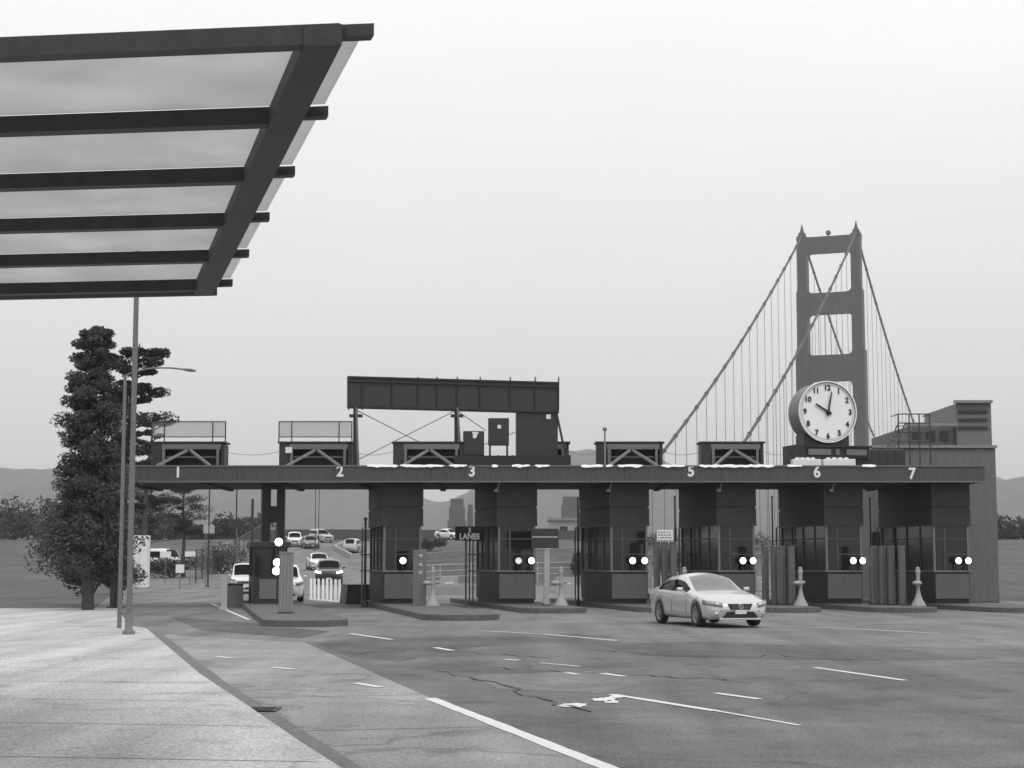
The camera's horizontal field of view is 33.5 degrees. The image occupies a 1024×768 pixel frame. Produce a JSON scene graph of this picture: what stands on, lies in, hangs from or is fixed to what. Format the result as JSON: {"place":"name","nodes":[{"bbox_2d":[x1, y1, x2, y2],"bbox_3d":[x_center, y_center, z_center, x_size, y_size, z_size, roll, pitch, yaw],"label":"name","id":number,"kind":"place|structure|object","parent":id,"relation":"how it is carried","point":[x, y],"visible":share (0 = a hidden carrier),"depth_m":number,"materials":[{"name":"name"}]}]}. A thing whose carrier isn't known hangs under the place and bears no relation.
{"place":"outdoors","nodes":[
{"label":"outdoors","id":0,"kind":"place"},
{"bbox_2d":[133,536,150,588],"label":"utility cabinet","id":1,"kind":"object","parent":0,"point":[142,557],"visible":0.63,"depth_m":99.50,"materials":[{"name":"metal"}]},
{"bbox_2d":[0,608,340,767],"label":"sidewalk","id":2,"kind":"structure","parent":0,"point":[95,660],"depth_m":18.91,"materials":[{"name":"concrete"}]},
{"bbox_2d":[23,325,148,609],"bbox_3d":[-14.346,2.860,58.111,3.971,9.933,3.625,-4,-7,33],"label":"conifer tree","id":3,"kind":"object","parent":2,"relation":"on","point":[88,492],"visible":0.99,"depth_m":57.58,"materials":[{"name":"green plant"}]},
{"bbox_2d":[122,297,138,633],"bbox_3d":[-8.600,1.151,38.590,0.290,8.968,0.290,0,-6,0],"label":"utility pole","id":4,"kind":"object","parent":2,"relation":"on","point":[128,622],"visible":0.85,"depth_m":38.45,"materials":[{"name":"grey metal"}]},
{"bbox_2d":[117,367,195,627],"bbox_3d":[-8.774,2.775,41.939,1.854,6.435,0.144,0,-6,0],"label":"street lamp","id":5,"kind":"object","parent":2,"relation":"on","point":[120,580],"visible":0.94,"depth_m":41.91,"materials":[{"name":"grey metal"}]},
{"bbox_2d":[0,23,373,299],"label":"shelter roof","id":6,"kind":"structure","parent":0,"point":[289,75],"depth_m":12.30,"materials":[{"name":"paint"}]},
{"bbox_2d":[165,635,597,767],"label":"pavement","id":7,"kind":"structure","parent":0,"point":[336,710],"depth_m":19.83,"materials":[{"name":"concrete"}]},
{"bbox_2d":[0,634,493,761],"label":"pavement joints","id":8,"kind":"object","parent":7,"relation":"on","point":[175,700],"visible":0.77,"depth_m":17.89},
{"bbox_2d":[152,633,362,767],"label":"gutter","id":9,"kind":"object","parent":7,"relation":"on","point":[316,745],"visible":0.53,"depth_m":19.39,"materials":[{"name":"concrete"}]},
{"bbox_2d":[0,449,1023,539],"bbox_3d":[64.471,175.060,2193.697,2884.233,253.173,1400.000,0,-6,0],"label":"hills","id":10,"kind":"structure","parent":0,"point":[342,509],"depth_m":2087.17,"materials":[{"name":"grey"}]},
{"bbox_2d":[0,540,1023,607],"bbox_3d":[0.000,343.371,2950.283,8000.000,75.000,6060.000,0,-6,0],"label":"ground","id":11,"kind":"structure","parent":0,"point":[21,586],"depth_m":153.84,"materials":[{"name":"grey"}]},
{"bbox_2d":[127,487,178,546],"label":"pine tree","id":12,"kind":"object","parent":11,"relation":"on","point":[155,509],"visible":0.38,"depth_m":139.39,"materials":[{"name":"grey plant"}]},
{"bbox_2d":[197,538,248,573],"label":"shrub","id":13,"kind":"object","parent":11,"relation":"on","point":[222,556],"visible":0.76,"depth_m":138.98,"materials":[{"name":"grey plant"}]},
{"bbox_2d":[271,529,580,539],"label":"retaining wall","id":14,"kind":"structure","parent":11,"relation":"on","point":[340,534],"depth_m":226.12,"materials":[{"name":"concrete"}]},
{"bbox_2d":[447,499,466,529],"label":"distant high-rise building","id":15,"kind":"structure","parent":11,"relation":"on","point":[457,513],"depth_m":390.73,"materials":[{"name":"concrete"}]},
{"bbox_2d":[0,491,1023,539],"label":"wood","id":16,"kind":"object","parent":11,"relation":"on","point":[14,523],"visible":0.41,"depth_m":234.00,"materials":[{"name":"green plant"}]},
{"bbox_2d":[561,497,579,517],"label":"distant high-rise building","id":17,"kind":"structure","parent":11,"relation":"on","point":[569,508],"depth_m":395.86,"materials":[{"name":"concrete"}]},
{"bbox_2d":[0,0,1023,501],"label":"sky","id":18,"kind":"structure","parent":0,"point":[603,198],"materials":[{"name":"white"}]},
{"bbox_2d":[96,542,1023,649],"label":"road","id":19,"kind":"structure","parent":0,"point":[158,606],"depth_m":49.44,"materials":[{"name":"asphalt"}]},
{"bbox_2d":[98,344,178,599],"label":"cypress tree","id":20,"kind":"object","parent":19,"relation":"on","point":[153,357],"visible":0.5,"depth_m":80.10,"materials":[{"name":"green plant"}]},
{"bbox_2d":[136,421,174,535],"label":"cypress tree","id":21,"kind":"object","parent":19,"relation":"on","point":[153,500],"visible":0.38,"depth_m":111.75,"materials":[{"name":"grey plant"}]},
{"bbox_2d":[150,555,214,577],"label":"shrub","id":22,"kind":"object","parent":19,"relation":"on","point":[158,568],"visible":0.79,"depth_m":126.70,"materials":[{"name":"grey plant"}]},
{"bbox_2d":[162,490,213,576],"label":"pine tree","id":23,"kind":"object","parent":19,"relation":"on","point":[183,523],"visible":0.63,"depth_m":129.41,"materials":[{"name":"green plant"}]},
{"bbox_2d":[195,525,260,581],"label":"chain link fence","id":24,"kind":"object","parent":19,"relation":"on","point":[222,551],"visible":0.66,"depth_m":136.49,"materials":[{"name":"metal"}]},
{"bbox_2d":[227,583,243,606],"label":"crash barrier","id":25,"kind":"object","parent":19,"relation":"on","point":[234,594],"visible":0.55,"depth_m":66.58,"materials":[{"name":"grey concrete"}]},
{"bbox_2d":[229,563,248,590],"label":"van","id":26,"kind":"object","parent":19,"relation":"on","point":[240,573],"visible":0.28,"depth_m":90.15,"materials":[{"name":"white paint"}]},
{"bbox_2d":[172,617,328,637],"bbox_3d":[-7.981,6.662,46.887,2.615,0.001,16.230,3,-7,-25],"label":"road patch","id":27,"kind":"object","parent":19,"relation":"on","point":[229,626],"visible":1,"depth_m":44.81,"materials":[{"name":"asphalt"}]},
{"bbox_2d":[241,600,347,626],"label":"traffic island","id":28,"kind":"structure","parent":19,"relation":"on","point":[262,619],"depth_m":46.31,"materials":[{"name":"concrete"}]},
{"bbox_2d":[243,600,341,620],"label":"island top","id":29,"kind":"structure","parent":28,"relation":"on","point":[302,612],"depth_m":52.27,"materials":[{"name":"concrete"}]},
{"bbox_2d":[246,542,290,603],"bbox_3d":[-9.589,7.390,66.692,1.540,2.350,4.470,1,-6,-11],"label":"toll booth","id":30,"kind":"object","parent":29,"relation":"on","point":[262,576],"visible":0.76,"depth_m":64.61,"materials":[{"name":"grey metal"}]},
{"bbox_2d":[250,547,285,576],"bbox_3d":[-9.586,6.986,66.719,1.220,1.100,4.120,1,-6,-11],"label":"window glass","id":31,"kind":"structure","parent":30,"relation":"in","point":[261,569],"depth_m":64.68,"materials":[{"name":"glass"}]},
{"bbox_2d":[262,485,285,541],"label":"canopy column","id":32,"kind":"structure","parent":29,"relation":"on","point":[273,514],"depth_m":66.21,"materials":[{"name":"black metal"}]},
{"bbox_2d":[110,464,984,491],"bbox_3d":[1.303,3.892,67.572,33.114,1.031,6.980,0,-6,0],"label":"toll canopy","id":33,"kind":"object","parent":32,"relation":"on","point":[870,477],"visible":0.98,"depth_m":64.20,"materials":[{"name":"metal"}]},
{"bbox_2d":[150,421,230,464],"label":"rooftop sign box","id":34,"kind":"object","parent":33,"relation":"on","point":[164,452],"visible":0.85,"depth_m":66.18,"materials":[{"name":"black metal"}]},
{"bbox_2d":[278,421,353,464],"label":"rooftop sign box","id":35,"kind":"object","parent":33,"relation":"on","point":[338,452],"visible":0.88,"depth_m":66.17,"materials":[{"name":"black metal"}]},
{"bbox_2d":[392,441,464,464],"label":"rooftop sign box","id":36,"kind":"object","parent":33,"relation":"on","point":[426,452],"visible":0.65,"depth_m":66.09,"materials":[{"name":"black metal"}]},
{"bbox_2d":[347,376,566,464],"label":"billboard","id":37,"kind":"object","parent":33,"relation":"on","point":[533,406],"visible":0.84,"depth_m":67.88,"materials":[{"name":"metal"}]},
{"bbox_2d":[463,431,483,455],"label":"equipment cabinet","id":38,"kind":"object","parent":33,"relation":"on","point":[473,444],"visible":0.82,"depth_m":66.12,"materials":[{"name":"metal"}]},
{"bbox_2d":[488,418,508,455],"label":"equipment cabinet","id":39,"kind":"object","parent":33,"relation":"on","point":[498,431],"visible":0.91,"depth_m":66.07,"materials":[{"name":"metal"}]},
{"bbox_2d":[454,455,570,464],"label":"roof kerb rail","id":40,"kind":"object","parent":33,"relation":"on","point":[512,460],"visible":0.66,"depth_m":65.44,"materials":[{"name":"black metal"}]},
{"bbox_2d":[594,441,663,464],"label":"rooftop sign box","id":41,"kind":"object","parent":33,"relation":"on","point":[634,452],"visible":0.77,"depth_m":66.10,"materials":[{"name":"black metal"}]},
{"bbox_2d":[696,441,764,464],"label":"rooftop sign box","id":42,"kind":"object","parent":33,"relation":"on","point":[731,452],"visible":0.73,"depth_m":66.10,"materials":[{"name":"black metal"}]},
{"bbox_2d":[783,381,871,464],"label":"clock","id":43,"kind":"object","parent":33,"relation":"on","point":[822,415],"visible":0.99,"depth_m":66.43,"materials":[{"name":"paint"}]},
{"bbox_2d":[864,449,904,464],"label":"roof plant box","id":44,"kind":"object","parent":33,"relation":"on","point":[885,456],"visible":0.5,"depth_m":66.55,"materials":[{"name":"metal"}]},
{"bbox_2d":[885,413,930,464],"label":"ladder cage","id":45,"kind":"object","parent":33,"relation":"on","point":[909,431],"visible":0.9,"depth_m":70.16,"materials":[{"name":"metal"}]},
{"bbox_2d":[277,552,293,613],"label":"island pillar","id":46,"kind":"structure","parent":29,"relation":"on","point":[286,561],"depth_m":52.43,"materials":[{"name":"grey concrete"}]},
{"bbox_2d":[293,565,306,601],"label":"suv car","id":47,"kind":"object","parent":19,"relation":"on","point":[298,587],"visible":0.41,"depth_m":75.11,"materials":[{"name":"white paint"}]},
{"bbox_2d":[313,559,344,584],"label":"suv car","id":48,"kind":"object","parent":19,"relation":"on","point":[328,569],"visible":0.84,"depth_m":111.01,"materials":[{"name":"black paint"}]},
{"bbox_2d":[340,584,369,604],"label":"crash barrier","id":49,"kind":"object","parent":19,"relation":"on","point":[350,594],"visible":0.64,"depth_m":70.58,"materials":[{"name":"concrete"}]},
{"bbox_2d":[360,600,498,620],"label":"traffic island","id":50,"kind":"structure","parent":19,"relation":"on","point":[423,616],"depth_m":51.46,"materials":[{"name":"concrete"}]},
{"bbox_2d":[366,600,493,614],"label":"island top","id":51,"kind":"structure","parent":50,"relation":"on","point":[441,610],"depth_m":56.68,"materials":[{"name":"concrete"}]},
{"bbox_2d":[360,483,423,603],"bbox_3d":[-4.788,6.319,67.019,1.985,4.570,5.465,1,-6,-11],"label":"toll booth","id":52,"kind":"object","parent":51,"relation":"on","point":[395,518],"visible":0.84,"depth_m":64.83,"materials":[{"name":"black metal"}]},
{"bbox_2d":[371,526,418,569],"bbox_3d":[-4.629,6.488,67.146,1.430,1.720,4.910,1,-6,-11],"label":"window frame","id":53,"kind":"structure","parent":52,"relation":"in","point":[395,538],"depth_m":64.83,"materials":[{"name":"paint"}]},
{"bbox_2d":[371,526,418,569],"bbox_3d":[-4.636,6.491,67.180,1.360,1.718,4.930,1,-6,-11],"label":"window glass","id":54,"kind":"structure","parent":52,"relation":"in","point":[403,546],"depth_m":64.82,"materials":[{"name":"glass"}]},
{"bbox_2d":[413,550,425,604],"bbox_3d":[-3.378,7.076,62.091,0.480,2.017,0.180,0,-6,0],"label":"signal panel","id":55,"kind":"object","parent":51,"relation":"on","point":[419,576],"visible":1,"depth_m":62.02,"materials":[{"name":"grey metal"}]},
{"bbox_2d":[422,567,439,605],"bbox_3d":[-2.931,7.349,61.771,0.660,1.408,0.540,0,-6,0],"label":"island pedestal","id":56,"kind":"object","parent":51,"relation":"on","point":[432,601],"visible":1,"depth_m":61.68,"materials":[{"name":"paint"}]},
{"bbox_2d":[426,585,475,594],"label":"wall","id":57,"kind":"structure","parent":19,"relation":"on","point":[448,590],"depth_m":88.22,"materials":[{"name":"concrete"}]},
{"bbox_2d":[455,526,483,606],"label":"lane sign","id":58,"kind":"object","parent":19,"relation":"on","point":[465,533],"visible":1,"depth_m":66.51,"materials":[{"name":"metal"}]},
{"bbox_2d":[426,562,573,584],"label":"railing fence","id":59,"kind":"object","parent":19,"relation":"on","point":[440,570],"visible":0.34,"depth_m":114.20,"materials":[{"name":"metal"}]},
{"bbox_2d":[450,598,586,613],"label":"traffic island","id":60,"kind":"structure","parent":19,"relation":"on","point":[525,610],"depth_m":59.09,"materials":[{"name":"concrete"}]},
{"bbox_2d":[455,598,581,607],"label":"island top","id":61,"kind":"structure","parent":60,"relation":"on","point":[537,605],"depth_m":61.89,"materials":[{"name":"concrete"}]},
{"bbox_2d":[467,483,537,603],"bbox_3d":[-0.434,6.319,67.019,1.985,4.570,5.465,1,-6,-11],"label":"toll booth","id":62,"kind":"object","parent":61,"relation":"on","point":[506,518],"visible":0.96,"depth_m":64.85,"materials":[{"name":"grey metal"}]},
{"bbox_2d":[478,526,532,569],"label":"window frame","id":63,"kind":"structure","parent":62,"relation":"in","point":[492,538],"depth_m":65.37,"materials":[{"name":"paint"}]},
{"bbox_2d":[478,526,532,569],"bbox_3d":[-0.282,6.491,67.180,1.360,1.718,4.930,1,-6,-11],"label":"window glass","id":64,"kind":"structure","parent":62,"relation":"in","point":[517,546],"depth_m":64.83,"materials":[{"name":"glass"}]},
{"bbox_2d":[531,529,558,547],"bbox_3d":[1.211,6.714,62.405,1.000,2.803,0.370,0,-6,0],"label":"overhead sign box","id":65,"kind":"object","parent":61,"relation":"on","point":[544,538],"visible":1,"depth_m":62.34,"materials":[{"name":"metal"}]},
{"bbox_2d":[543,548,550,605],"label":"island pillar","id":66,"kind":"structure","parent":61,"relation":"on","point":[546,581],"depth_m":61.82,"materials":[{"name":"concrete"}]},
{"bbox_2d":[551,567,567,605],"bbox_3d":[1.724,7.347,61.753,0.660,1.408,0.540,2,-6,-17],"label":"island pedestal","id":67,"kind":"object","parent":61,"relation":"on","point":[561,601],"visible":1,"depth_m":61.66,"materials":[{"name":"paint"}]},
{"bbox_2d":[212,604,938,767],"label":"road markings","id":68,"kind":"object","parent":19,"relation":"on","point":[555,746],"visible":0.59,"depth_m":20.02,"materials":[{"name":"paint"}]},
{"bbox_2d":[550,598,651,611],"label":"traffic island","id":69,"kind":"structure","parent":19,"relation":"on","point":[613,606],"depth_m":63.56,"materials":[{"name":"concrete"}]},
{"bbox_2d":[554,598,650,606],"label":"island top","id":70,"kind":"structure","parent":69,"relation":"on","point":[648,604],"depth_m":63.34,"materials":[{"name":"concrete"}]},
{"bbox_2d":[573,483,649,603],"bbox_3d":[3.845,6.319,67.019,1.985,4.570,5.465,1,-6,-11],"label":"toll booth","id":71,"kind":"object","parent":70,"relation":"on","point":[613,523],"visible":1,"depth_m":64.90,"materials":[{"name":"grey metal"}]},
{"bbox_2d":[582,526,644,569],"bbox_3d":[3.997,6.491,67.180,1.360,1.718,4.930,1,-6,-11],"label":"window glass","id":72,"kind":"structure","parent":71,"relation":"in","point":[629,546],"depth_m":64.90,"materials":[{"name":"glass"}]},
{"bbox_2d":[584,526,644,569],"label":"window frame","id":73,"kind":"structure","parent":71,"relation":"in","point":[603,538],"depth_m":65.72,"materials":[{"name":"paint"}]},
{"bbox_2d":[653,541,660,588],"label":"island pillar","id":74,"kind":"structure","parent":70,"relation":"on","point":[656,555],"depth_m":63.05,"materials":[{"name":"grey concrete"}]},
{"bbox_2d":[661,541,668,583],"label":"island pillar","id":75,"kind":"structure","parent":70,"relation":"on","point":[664,556],"depth_m":62.66,"materials":[{"name":"grey concrete"}]},
{"bbox_2d":[306,632,1023,767],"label":"road patch","id":76,"kind":"object","parent":19,"relation":"on","point":[946,714],"visible":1,"depth_m":21.09,"materials":[{"name":"asphalt"}]},
{"bbox_2d":[320,636,558,660],"bbox_3d":[-2.184,5.490,35.687,4.298,0.001,10.707,-2,-6,20],"label":"road patch","id":77,"kind":"object","parent":76,"relation":"on","point":[388,649],"visible":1,"depth_m":35.69,"materials":[{"name":"asphalt"}]},
{"bbox_2d":[470,671,638,692],"bbox_3d":[0.691,4.360,24.894,2.186,0.001,4.525,1,-6,-9],"label":"road patch","id":78,"kind":"object","parent":76,"relation":"on","point":[584,682],"visible":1,"depth_m":24.73,"materials":[{"name":"asphalt"}]},
{"bbox_2d":[355,649,836,710],"bbox_3d":[2.472,4.660,27.859,7.929,0.001,14.442,2,-6,-17],"label":"crack seal","id":79,"kind":"object","parent":76,"relation":"on","point":[542,697],"visible":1,"depth_m":26.11,"materials":[{"name":"asphalt"}]},
{"bbox_2d":[600,642,979,659],"bbox_3d":[5.140,5.311,33.982,6.540,0.001,6.900,0,-6,0],"label":"road patch","id":80,"kind":"object","parent":76,"relation":"on","point":[711,649],"visible":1,"depth_m":33.30,"materials":[{"name":"asphalt"}]},
{"bbox_2d":[647,572,766,626],"bbox_3d":[5.436,6.011,47.649,2.160,1.444,4.957,2,-6,-15],"label":"sedan car","id":81,"kind":"object","parent":19,"relation":"on","point":[699,599],"visible":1,"depth_m":46.59,"materials":[{"name":"silver metal"}]},
{"bbox_2d":[647,599,820,612],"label":"traffic island","id":82,"kind":"structure","parent":19,"relation":"on","point":[795,610],"depth_m":58.78,"materials":[{"name":"concrete"}]},
{"bbox_2d":[649,598,813,607],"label":"island top","id":83,"kind":"structure","parent":82,"relation":"on","point":[779,606],"depth_m":60.50,"materials":[{"name":"concrete"}]},
{"bbox_2d":[676,483,756,594],"bbox_3d":[7.934,6.319,67.019,1.985,4.570,5.465,1,-6,-11],"label":"toll booth","id":84,"kind":"object","parent":83,"relation":"on","point":[717,534],"visible":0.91,"depth_m":64.93,"materials":[{"name":"grey metal"}]},
{"bbox_2d":[682,526,752,569],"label":"window glass","id":85,"kind":"structure","parent":84,"relation":"in","point":[737,546],"depth_m":65.01,"materials":[{"name":"glass"}]},
{"bbox_2d":[684,526,752,569],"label":"window frame","id":86,"kind":"structure","parent":84,"relation":"in","point":[729,538],"depth_m":65.26,"materials":[{"name":"paint"}]},
{"bbox_2d":[761,546,769,604],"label":"island pillar","id":87,"kind":"structure","parent":83,"relation":"on","point":[765,573],"depth_m":63.31,"materials":[{"name":"concrete"}]},
{"bbox_2d":[770,546,777,604],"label":"island pillar","id":88,"kind":"structure","parent":83,"relation":"on","point":[774,575],"depth_m":62.91,"materials":[{"name":"concrete"}]},
{"bbox_2d":[777,546,786,604],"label":"island pillar","id":89,"kind":"structure","parent":83,"relation":"on","point":[781,575],"depth_m":62.52,"materials":[{"name":"concrete"}]},
{"bbox_2d":[787,546,794,604],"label":"island pillar","id":90,"kind":"structure","parent":83,"relation":"on","point":[791,574],"depth_m":62.12,"materials":[{"name":"concrete"}]},
{"bbox_2d":[793,567,807,605],"bbox_3d":[10.414,7.323,61.525,0.540,1.408,0.660,-5,-8,38],"label":"island pedestal","id":91,"kind":"object","parent":83,"relation":"on","point":[800,600],"visible":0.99,"depth_m":61.44,"materials":[{"name":"paint"}]},
{"bbox_2d":[769,600,936,612],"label":"traffic island","id":92,"kind":"structure","parent":19,"relation":"on","point":[880,609],"depth_m":59.44,"materials":[{"name":"concrete"}]},
{"bbox_2d":[761,598,930,607],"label":"island top","id":93,"kind":"structure","parent":92,"relation":"on","point":[886,606],"depth_m":61.89,"materials":[{"name":"concrete"}]},
{"bbox_2d":[774,483,866,603],"bbox_3d":[12.023,6.319,67.019,1.985,4.570,5.465,1,-6,-11],"label":"toll booth","id":94,"kind":"object","parent":93,"relation":"on","point":[820,530],"visible":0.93,"depth_m":64.94,"materials":[{"name":"grey metal"}]},
{"bbox_2d":[782,526,859,569],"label":"window glass","id":95,"kind":"structure","parent":94,"relation":"in","point":[844,546],"depth_m":65.09,"materials":[{"name":"glass"}]},
{"bbox_2d":[785,526,859,569],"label":"window frame","id":96,"kind":"structure","parent":94,"relation":"in","point":[837,564],"depth_m":65.37,"materials":[{"name":"paint"}]},
{"bbox_2d":[868,546,877,604],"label":"island pillar","id":97,"kind":"structure","parent":93,"relation":"on","point":[872,576],"depth_m":63.31,"materials":[{"name":"grey metal"}]},
{"bbox_2d":[878,546,886,604],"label":"island pillar","id":98,"kind":"structure","parent":93,"relation":"on","point":[882,574],"depth_m":62.91,"materials":[{"name":"concrete"}]},
{"bbox_2d":[887,546,896,604],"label":"island pillar","id":99,"kind":"structure","parent":93,"relation":"on","point":[891,574],"depth_m":62.51,"materials":[{"name":"concrete"}]},
{"bbox_2d":[897,546,906,604],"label":"island pillar","id":100,"kind":"structure","parent":93,"relation":"on","point":[901,576],"depth_m":62.12,"materials":[{"name":"grey metal"}]},
{"bbox_2d":[862,600,1023,612],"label":"traffic island","id":101,"kind":"structure","parent":19,"relation":"on","point":[982,609],"depth_m":60.73,"materials":[{"name":"concrete"}]},
{"bbox_2d":[863,598,1023,607],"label":"island top","id":102,"kind":"structure","parent":101,"relation":"on","point":[993,605],"depth_m":61.89,"materials":[{"name":"concrete"}]},
{"bbox_2d":[875,483,971,603],"bbox_3d":[16.112,6.319,67.019,1.985,4.570,5.465,1,-6,-11],"label":"toll booth","id":103,"kind":"object","parent":102,"relation":"on","point":[926,525],"visible":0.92,"depth_m":64.97,"materials":[{"name":"grey metal"}]},
{"bbox_2d":[882,526,966,569],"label":"window glass","id":104,"kind":"structure","parent":103,"relation":"in","point":[952,546],"depth_m":65.16,"materials":[{"name":"glass"}]},
{"bbox_2d":[885,526,966,569],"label":"window frame","id":105,"kind":"structure","parent":103,"relation":"in","point":[944,544],"depth_m":65.74,"materials":[{"name":"paint"}]},
{"bbox_2d":[547,518,580,530],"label":"service building","id":106,"kind":"structure","parent":0,"point":[565,524],"depth_m":259.13,"materials":[{"name":"concrete"}]},
{"bbox_2d":[652,221,913,539],"bbox_3d":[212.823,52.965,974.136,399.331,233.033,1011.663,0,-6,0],"label":"suspension bridge","id":107,"kind":"structure","parent":0,"point":[851,367],"depth_m":821.96,"materials":[{"name":"paint"}]},
{"bbox_2d":[861,400,999,602],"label":"toll office building","id":108,"kind":"structure","parent":0,"point":[961,432],"depth_m":74.07,"materials":[{"name":"grey concrete"}]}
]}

